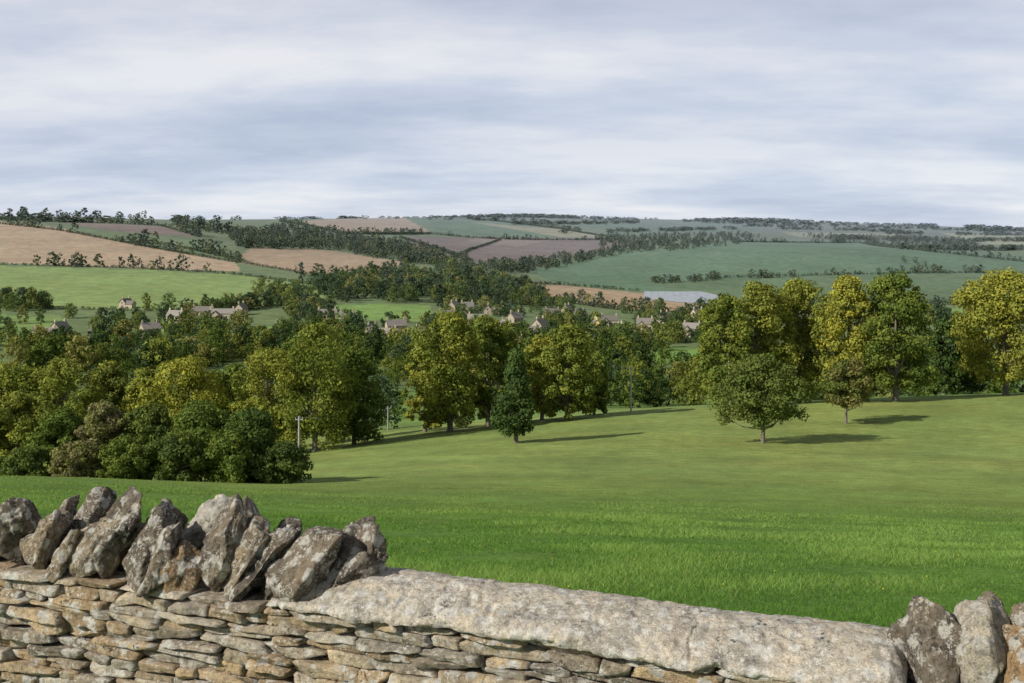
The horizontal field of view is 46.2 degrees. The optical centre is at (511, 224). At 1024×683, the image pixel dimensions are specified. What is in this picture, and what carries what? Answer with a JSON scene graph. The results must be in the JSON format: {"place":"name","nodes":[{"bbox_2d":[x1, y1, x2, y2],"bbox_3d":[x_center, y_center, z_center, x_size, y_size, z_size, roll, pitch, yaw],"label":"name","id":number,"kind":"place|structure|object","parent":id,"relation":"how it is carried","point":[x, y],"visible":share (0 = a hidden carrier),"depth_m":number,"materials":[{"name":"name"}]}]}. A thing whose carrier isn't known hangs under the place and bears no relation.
{"place":"outdoors","nodes":[
{"label":"outdoors","id":0,"kind":"place"},
{"bbox_2d":[0,216,1023,626],"bbox_3d":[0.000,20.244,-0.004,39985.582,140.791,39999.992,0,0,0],"label":"ground","id":1,"kind":"structure","parent":0,"point":[932,444],"depth_m":139.83,"materials":[{"name":"green plant"}]},
{"bbox_2d":[0,445,51,476],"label":"hawthorn bush","id":2,"kind":"object","parent":1,"relation":"on","point":[28,461],"visible":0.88,"depth_m":79.21,"materials":[{"name":"green plant"}]},
{"bbox_2d":[0,391,55,474],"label":"hawthorn tree","id":3,"kind":"object","parent":1,"relation":"on","point":[22,424],"visible":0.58,"depth_m":91.31,"materials":[{"name":"green plant"}]},
{"bbox_2d":[0,361,59,445],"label":"beech tree","id":4,"kind":"object","parent":1,"relation":"on","point":[11,379],"visible":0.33,"depth_m":149.25,"materials":[{"name":"green plant"}]},
{"bbox_2d":[31,325,57,336],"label":"stone cottage","id":5,"kind":"structure","parent":1,"relation":"on","point":[49,328],"depth_m":622.87,"materials":[{"name":"stone"}]},
{"bbox_2d":[20,406,84,463],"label":"hawthorn tree","id":6,"kind":"object","parent":1,"relation":"on","point":[58,427],"visible":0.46,"depth_m":89.07,"materials":[{"name":"green plant"}]},
{"bbox_2d":[50,318,69,330],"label":"stone cottage","id":7,"kind":"structure","parent":1,"relation":"on","point":[62,323],"depth_m":678.31,"materials":[{"name":"stone"}]},
{"bbox_2d":[19,355,106,417],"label":"beech tree","id":8,"kind":"object","parent":1,"relation":"on","point":[50,383],"visible":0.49,"depth_m":148.90,"materials":[{"name":"green plant"}]},
{"bbox_2d":[46,441,101,477],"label":"hawthorn bush","id":9,"kind":"object","parent":1,"relation":"on","point":[76,459],"visible":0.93,"depth_m":79.38,"materials":[{"name":"green plant"}]},
{"bbox_2d":[72,399,134,477],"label":"hawthorn tree","id":10,"kind":"object","parent":1,"relation":"on","point":[105,423],"visible":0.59,"depth_m":87.20,"materials":[{"name":"green plant"}]},
{"bbox_2d":[85,360,131,427],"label":"beech tree","id":11,"kind":"object","parent":1,"relation":"on","point":[108,375],"visible":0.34,"depth_m":158.69,"materials":[{"name":"green plant"}]},
{"bbox_2d":[96,436,151,479],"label":"hawthorn bush","id":12,"kind":"object","parent":1,"relation":"on","point":[121,458],"visible":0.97,"depth_m":79.04,"materials":[{"name":"green plant"}]},
{"bbox_2d":[118,296,135,308],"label":"stone cottage","id":13,"kind":"structure","parent":1,"relation":"on","point":[128,302],"depth_m":857.75,"materials":[{"name":"stone"}]},
{"bbox_2d":[117,401,175,479],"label":"hawthorn tree","id":14,"kind":"object","parent":1,"relation":"on","point":[151,423],"visible":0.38,"depth_m":86.26,"materials":[{"name":"green plant"}]},
{"bbox_2d":[119,367,173,435],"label":"beech tree","id":15,"kind":"object","parent":1,"relation":"on","point":[144,375],"visible":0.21,"depth_m":156.91,"materials":[{"name":"green plant"}]},
{"bbox_2d":[139,319,161,334],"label":"stone cottage","id":16,"kind":"structure","parent":1,"relation":"on","point":[145,326],"depth_m":652.95,"materials":[{"name":"stone"}]},
{"bbox_2d":[166,308,184,322],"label":"stone cottage","id":17,"kind":"structure","parent":1,"relation":"on","point":[175,313],"depth_m":751.80,"materials":[{"name":"stone"}]},
{"bbox_2d":[140,431,213,481],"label":"hawthorn bush","id":18,"kind":"object","parent":1,"relation":"on","point":[173,453],"visible":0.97,"depth_m":79.42,"materials":[{"name":"green plant"}]},
{"bbox_2d":[126,354,229,431],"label":"beech tree","id":19,"kind":"object","parent":1,"relation":"on","point":[190,368],"visible":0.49,"depth_m":148.24,"materials":[{"name":"green plant"}]},
{"bbox_2d":[161,399,230,480],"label":"hawthorn tree","id":20,"kind":"object","parent":1,"relation":"on","point":[198,420],"visible":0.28,"depth_m":83.53,"materials":[{"name":"green plant"}]},
{"bbox_2d":[192,304,213,315],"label":"stone cottage","id":21,"kind":"structure","parent":1,"relation":"on","point":[201,308],"depth_m":792.01,"materials":[{"name":"stone"}]},
{"bbox_2d":[210,306,234,318],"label":"stone cottage","id":22,"kind":"structure","parent":1,"relation":"on","point":[221,313],"depth_m":777.65,"materials":[{"name":"stone"}]},
{"bbox_2d":[199,427,254,482],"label":"hawthorn bush","id":23,"kind":"object","parent":1,"relation":"on","point":[232,449],"visible":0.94,"depth_m":79.80,"materials":[{"name":"green plant"}]},
{"bbox_2d":[199,362,279,416],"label":"beech tree","id":24,"kind":"object","parent":1,"relation":"on","point":[234,368],"visible":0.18,"depth_m":163.89,"materials":[{"name":"green plant"}]},
{"bbox_2d":[234,300,247,315],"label":"stone cottage","id":25,"kind":"structure","parent":1,"relation":"on","point":[241,306],"depth_m":805.77,"materials":[{"name":"stone"}]},
{"bbox_2d":[219,405,280,481],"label":"hawthorn tree","id":26,"kind":"object","parent":1,"relation":"on","point":[255,426],"visible":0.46,"depth_m":82.94,"materials":[{"name":"green plant"}]},
{"bbox_2d":[208,346,317,446],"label":"beech tree","id":27,"kind":"object","parent":1,"relation":"on","point":[264,399],"visible":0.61,"depth_m":148.64,"materials":[{"name":"green plant"}]},
{"bbox_2d":[247,440,314,483],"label":"hawthorn bush","id":28,"kind":"object","parent":1,"relation":"on","point":[278,462],"visible":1,"depth_m":80.94,"materials":[{"name":"green plant"}]},
{"bbox_2d":[295,416,302,446],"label":"utility pole","id":29,"kind":"object","parent":1,"relation":"on","point":[298,419],"visible":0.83,"depth_m":134.91,"materials":[{"name":"grey wood"}]},
{"bbox_2d":[267,322,363,451],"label":"beech tree","id":30,"kind":"object","parent":1,"relation":"on","point":[329,426],"visible":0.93,"depth_m":148.08,"materials":[{"name":"green plant"}]},
{"bbox_2d":[317,307,336,318],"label":"stone cottage","id":31,"kind":"structure","parent":1,"relation":"on","point":[326,310],"depth_m":769.60,"materials":[{"name":"stone"}]},
{"bbox_2d":[307,344,348,442],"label":"beech tree","id":32,"kind":"object","parent":1,"relation":"on","point":[331,387],"visible":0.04,"depth_m":168.81,"materials":[{"name":"green plant"}]},
{"bbox_2d":[338,309,354,319],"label":"stone cottage","id":33,"kind":"structure","parent":1,"relation":"on","point":[340,311],"depth_m":754.04,"materials":[{"name":"stone"}]},
{"bbox_2d":[321,346,387,444],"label":"beech tree","id":34,"kind":"object","parent":1,"relation":"on","point":[358,363],"visible":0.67,"depth_m":156.82,"materials":[{"name":"green plant"}]},
{"bbox_2d":[363,320,378,332],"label":"stone cottage","id":35,"kind":"structure","parent":1,"relation":"on","point":[370,326],"depth_m":625.10,"materials":[{"name":"stone"}]},
{"bbox_2d":[370,324,395,333],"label":"stone cottage","id":36,"kind":"structure","parent":1,"relation":"on","point":[386,329],"depth_m":585.76,"materials":[{"name":"stone"}]},
{"bbox_2d":[386,406,390,430],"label":"utility pole","id":37,"kind":"object","parent":1,"relation":"on","point":[387,408],"visible":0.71,"depth_m":194.93,"materials":[{"name":"grey wood"}]},
{"bbox_2d":[384,316,407,328],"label":"stone cottage","id":38,"kind":"structure","parent":1,"relation":"on","point":[400,323],"depth_m":658.50,"materials":[{"name":"stone"}]},
{"bbox_2d":[401,343,443,431],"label":"beech tree","id":39,"kind":"object","parent":1,"relation":"on","point":[410,413],"visible":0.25,"depth_m":169.32,"materials":[{"name":"green plant"}]},
{"bbox_2d":[400,307,494,432],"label":"beech tree","id":40,"kind":"object","parent":1,"relation":"on","point":[442,402],"visible":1,"depth_m":160.68,"materials":[{"name":"green plant"}]},
{"bbox_2d":[448,299,459,311],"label":"stone cottage","id":41,"kind":"structure","parent":1,"relation":"on","point":[452,303],"depth_m":855.35,"materials":[{"name":"stone"}]},
{"bbox_2d":[0,556,914,682],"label":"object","id":42,"kind":"object","parent":1,"relation":"on","point":[909,680],"depth_m":4.90,"materials":[{"name":"stone"}]},
{"bbox_2d":[0,558,794,682],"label":"coursed stones","id":43,"kind":"object","parent":42,"relation":"on","point":[95,628],"visible":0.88,"depth_m":4.77,"materials":[{"name":"stone"}]},
{"bbox_2d":[266,567,907,682],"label":"rounded coping slab","id":44,"kind":"structure","parent":43,"relation":"on","point":[687,637],"depth_m":4.25,"materials":[{"name":"stone"}]},
{"bbox_2d":[0,485,1023,682],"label":"upright coping stones","id":45,"kind":"object","parent":42,"relation":"on","point":[233,548],"visible":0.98,"depth_m":4.87,"materials":[{"name":"stone"}]},
{"bbox_2d":[461,300,473,311],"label":"stone cottage","id":46,"kind":"structure","parent":1,"relation":"on","point":[471,304],"depth_m":853.14,"materials":[{"name":"stone"}]},
{"bbox_2d":[467,311,488,318],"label":"stone cottage","id":47,"kind":"structure","parent":1,"relation":"on","point":[469,315],"depth_m":716.57,"materials":[{"name":"stone"}]},
{"bbox_2d":[460,314,517,425],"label":"beech tree","id":48,"kind":"object","parent":1,"relation":"on","point":[485,324],"visible":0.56,"depth_m":170.92,"materials":[{"name":"green plant"}]},
{"bbox_2d":[483,302,499,314],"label":"stone cottage","id":49,"kind":"structure","parent":1,"relation":"on","point":[488,308],"depth_m":852.71,"materials":[{"name":"stone"}]},
{"bbox_2d":[0,256,1012,373],"bbox_3d":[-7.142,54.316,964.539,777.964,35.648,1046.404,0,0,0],"label":"valley trees","id":50,"kind":"object","parent":1,"relation":"on","point":[214,345],"visible":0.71,"depth_m":673.74,"materials":[{"name":"green plant"}]},
{"bbox_2d":[0,473,1023,627],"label":"grass","id":51,"kind":"structure","parent":1,"relation":"on","point":[875,550],"depth_m":22.78,"materials":[{"name":"green plant"}]},
{"bbox_2d":[0,206,1023,310],"bbox_3d":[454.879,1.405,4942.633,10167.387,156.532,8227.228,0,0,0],"label":"distant trees","id":52,"kind":"object","parent":1,"relation":"on","point":[268,237],"visible":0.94,"depth_m":1987.55,"materials":[{"name":"green plant"}]},
{"bbox_2d":[489,348,535,442],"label":"hornbeam tree","id":53,"kind":"object","parent":1,"relation":"on","point":[514,398],"visible":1,"depth_m":132.23,"materials":[{"name":"green plant"}]},
{"bbox_2d":[506,309,523,322],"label":"stone cottage","id":54,"kind":"structure","parent":1,"relation":"on","point":[513,317],"depth_m":743.97,"materials":[{"name":"stone"}]},
{"bbox_2d":[8,341,1023,429],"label":"valley woodland","id":55,"kind":"object","parent":1,"relation":"on","point":[652,382],"visible":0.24,"depth_m":295.76,"materials":[{"name":"green plant"}]},
{"bbox_2d":[521,323,538,338],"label":"stone cottage","id":56,"kind":"structure","parent":1,"relation":"on","point":[533,329],"depth_m":639.25,"materials":[{"name":"stone"}]},
{"bbox_2d":[518,334,561,419],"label":"beech tree","id":57,"kind":"object","parent":1,"relation":"on","point":[537,346],"visible":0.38,"depth_m":177.22,"materials":[{"name":"green plant"}]},
{"bbox_2d":[531,316,548,333],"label":"stone cottage","id":58,"kind":"structure","parent":1,"relation":"on","point":[542,323],"depth_m":686.05,"materials":[{"name":"stone"}]},
{"bbox_2d":[544,307,559,314],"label":"stone cottage","id":59,"kind":"structure","parent":1,"relation":"on","point":[552,309],"depth_m":827.66,"materials":[{"name":"stone"}]},
{"bbox_2d":[529,322,603,419],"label":"beech tree","id":60,"kind":"object","parent":1,"relation":"on","point":[573,341],"visible":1,"depth_m":170.10,"materials":[{"name":"green plant"}]},
{"bbox_2d":[561,302,572,314],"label":"stone cottage","id":61,"kind":"structure","parent":1,"relation":"on","point":[569,306],"depth_m":882.94,"materials":[{"name":"stone"}]},
{"bbox_2d":[580,352,609,414],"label":"beech tree","id":62,"kind":"object","parent":1,"relation":"on","point":[601,393],"visible":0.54,"depth_m":181.05,"materials":[{"name":"green plant"}]},
{"bbox_2d":[591,316,599,327],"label":"stone cottage","id":63,"kind":"structure","parent":1,"relation":"on","point":[595,320],"depth_m":708.88,"materials":[{"name":"stone"}]},
{"bbox_2d":[600,313,617,325],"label":"stone cottage","id":64,"kind":"structure","parent":1,"relation":"on","point":[613,319],"depth_m":779.83,"materials":[{"name":"stone"}]},
{"bbox_2d":[628,366,633,412],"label":"utility pole","id":65,"kind":"object","parent":1,"relation":"on","point":[630,368],"visible":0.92,"depth_m":177.92,"materials":[{"name":"wood"}]},
{"bbox_2d":[636,316,653,329],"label":"stone cottage","id":66,"kind":"structure","parent":1,"relation":"on","point":[647,321],"depth_m":744.72,"materials":[{"name":"stone"}]},
{"bbox_2d":[657,310,668,322],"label":"stone cottage","id":67,"kind":"structure","parent":1,"relation":"on","point":[663,316],"depth_m":805.10,"materials":[{"name":"stone"}]},
{"bbox_2d":[644,291,717,302],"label":"greenhouse","id":68,"kind":"object","parent":1,"relation":"on","point":[676,295],"visible":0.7,"depth_m":1267.83,"materials":[{"name":"white glass"}]},
{"bbox_2d":[683,319,699,336],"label":"stone cottage","id":69,"kind":"structure","parent":1,"relation":"on","point":[688,325],"depth_m":689.46,"materials":[{"name":"stone"}]},
{"bbox_2d":[690,307,702,317],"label":"stone cottage","id":70,"kind":"structure","parent":1,"relation":"on","point":[694,310],"depth_m":840.27,"materials":[{"name":"stone"}]},
{"bbox_2d":[692,293,752,406],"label":"beech tree","id":71,"kind":"object","parent":1,"relation":"on","point":[722,307],"visible":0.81,"depth_m":184.74,"materials":[{"name":"green plant"}]},
{"bbox_2d":[713,279,803,396],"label":"beech tree","id":72,"kind":"object","parent":1,"relation":"on","point":[766,309],"visible":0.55,"depth_m":188.42,"materials":[{"name":"green plant"}]},
{"bbox_2d":[704,353,823,442],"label":"oak tree","id":73,"kind":"object","parent":1,"relation":"on","point":[758,402],"visible":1,"depth_m":127.15,"materials":[{"name":"green plant"}]},
{"bbox_2d":[766,277,834,402],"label":"beech tree","id":74,"kind":"object","parent":1,"relation":"on","point":[801,292],"visible":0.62,"depth_m":193.64,"materials":[{"name":"green plant"}]},
{"bbox_2d":[816,358,875,423],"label":"oak tree","id":75,"kind":"object","parent":1,"relation":"on","point":[842,376],"visible":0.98,"depth_m":151.66,"materials":[{"name":"green plant"}]},
{"bbox_2d":[812,274,880,391],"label":"beech tree","id":76,"kind":"object","parent":1,"relation":"on","point":[847,289],"visible":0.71,"depth_m":188.30,"materials":[{"name":"green plant"}]},
{"bbox_2d":[854,270,945,401],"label":"beech tree","id":77,"kind":"object","parent":1,"relation":"on","point":[910,307],"visible":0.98,"depth_m":185.68,"materials":[{"name":"green plant"}]},
{"bbox_2d":[920,318,965,394],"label":"oak tree","id":78,"kind":"object","parent":1,"relation":"on","point":[947,357],"visible":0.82,"depth_m":223.24,"materials":[{"name":"green plant"}]},
{"bbox_2d":[957,335,993,393],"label":"oak tree","id":79,"kind":"object","parent":1,"relation":"on","point":[968,381],"visible":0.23,"depth_m":229.26,"materials":[{"name":"green plant"}]},
{"bbox_2d":[947,267,1023,394],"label":"beech tree","id":80,"kind":"object","parent":1,"relation":"on","point":[975,347],"visible":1,"depth_m":197.73,"materials":[{"name":"green plant"}]},
{"bbox_2d":[0,0,1023,227],"label":"sky","id":81,"kind":"structure","parent":0,"point":[859,111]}
]}

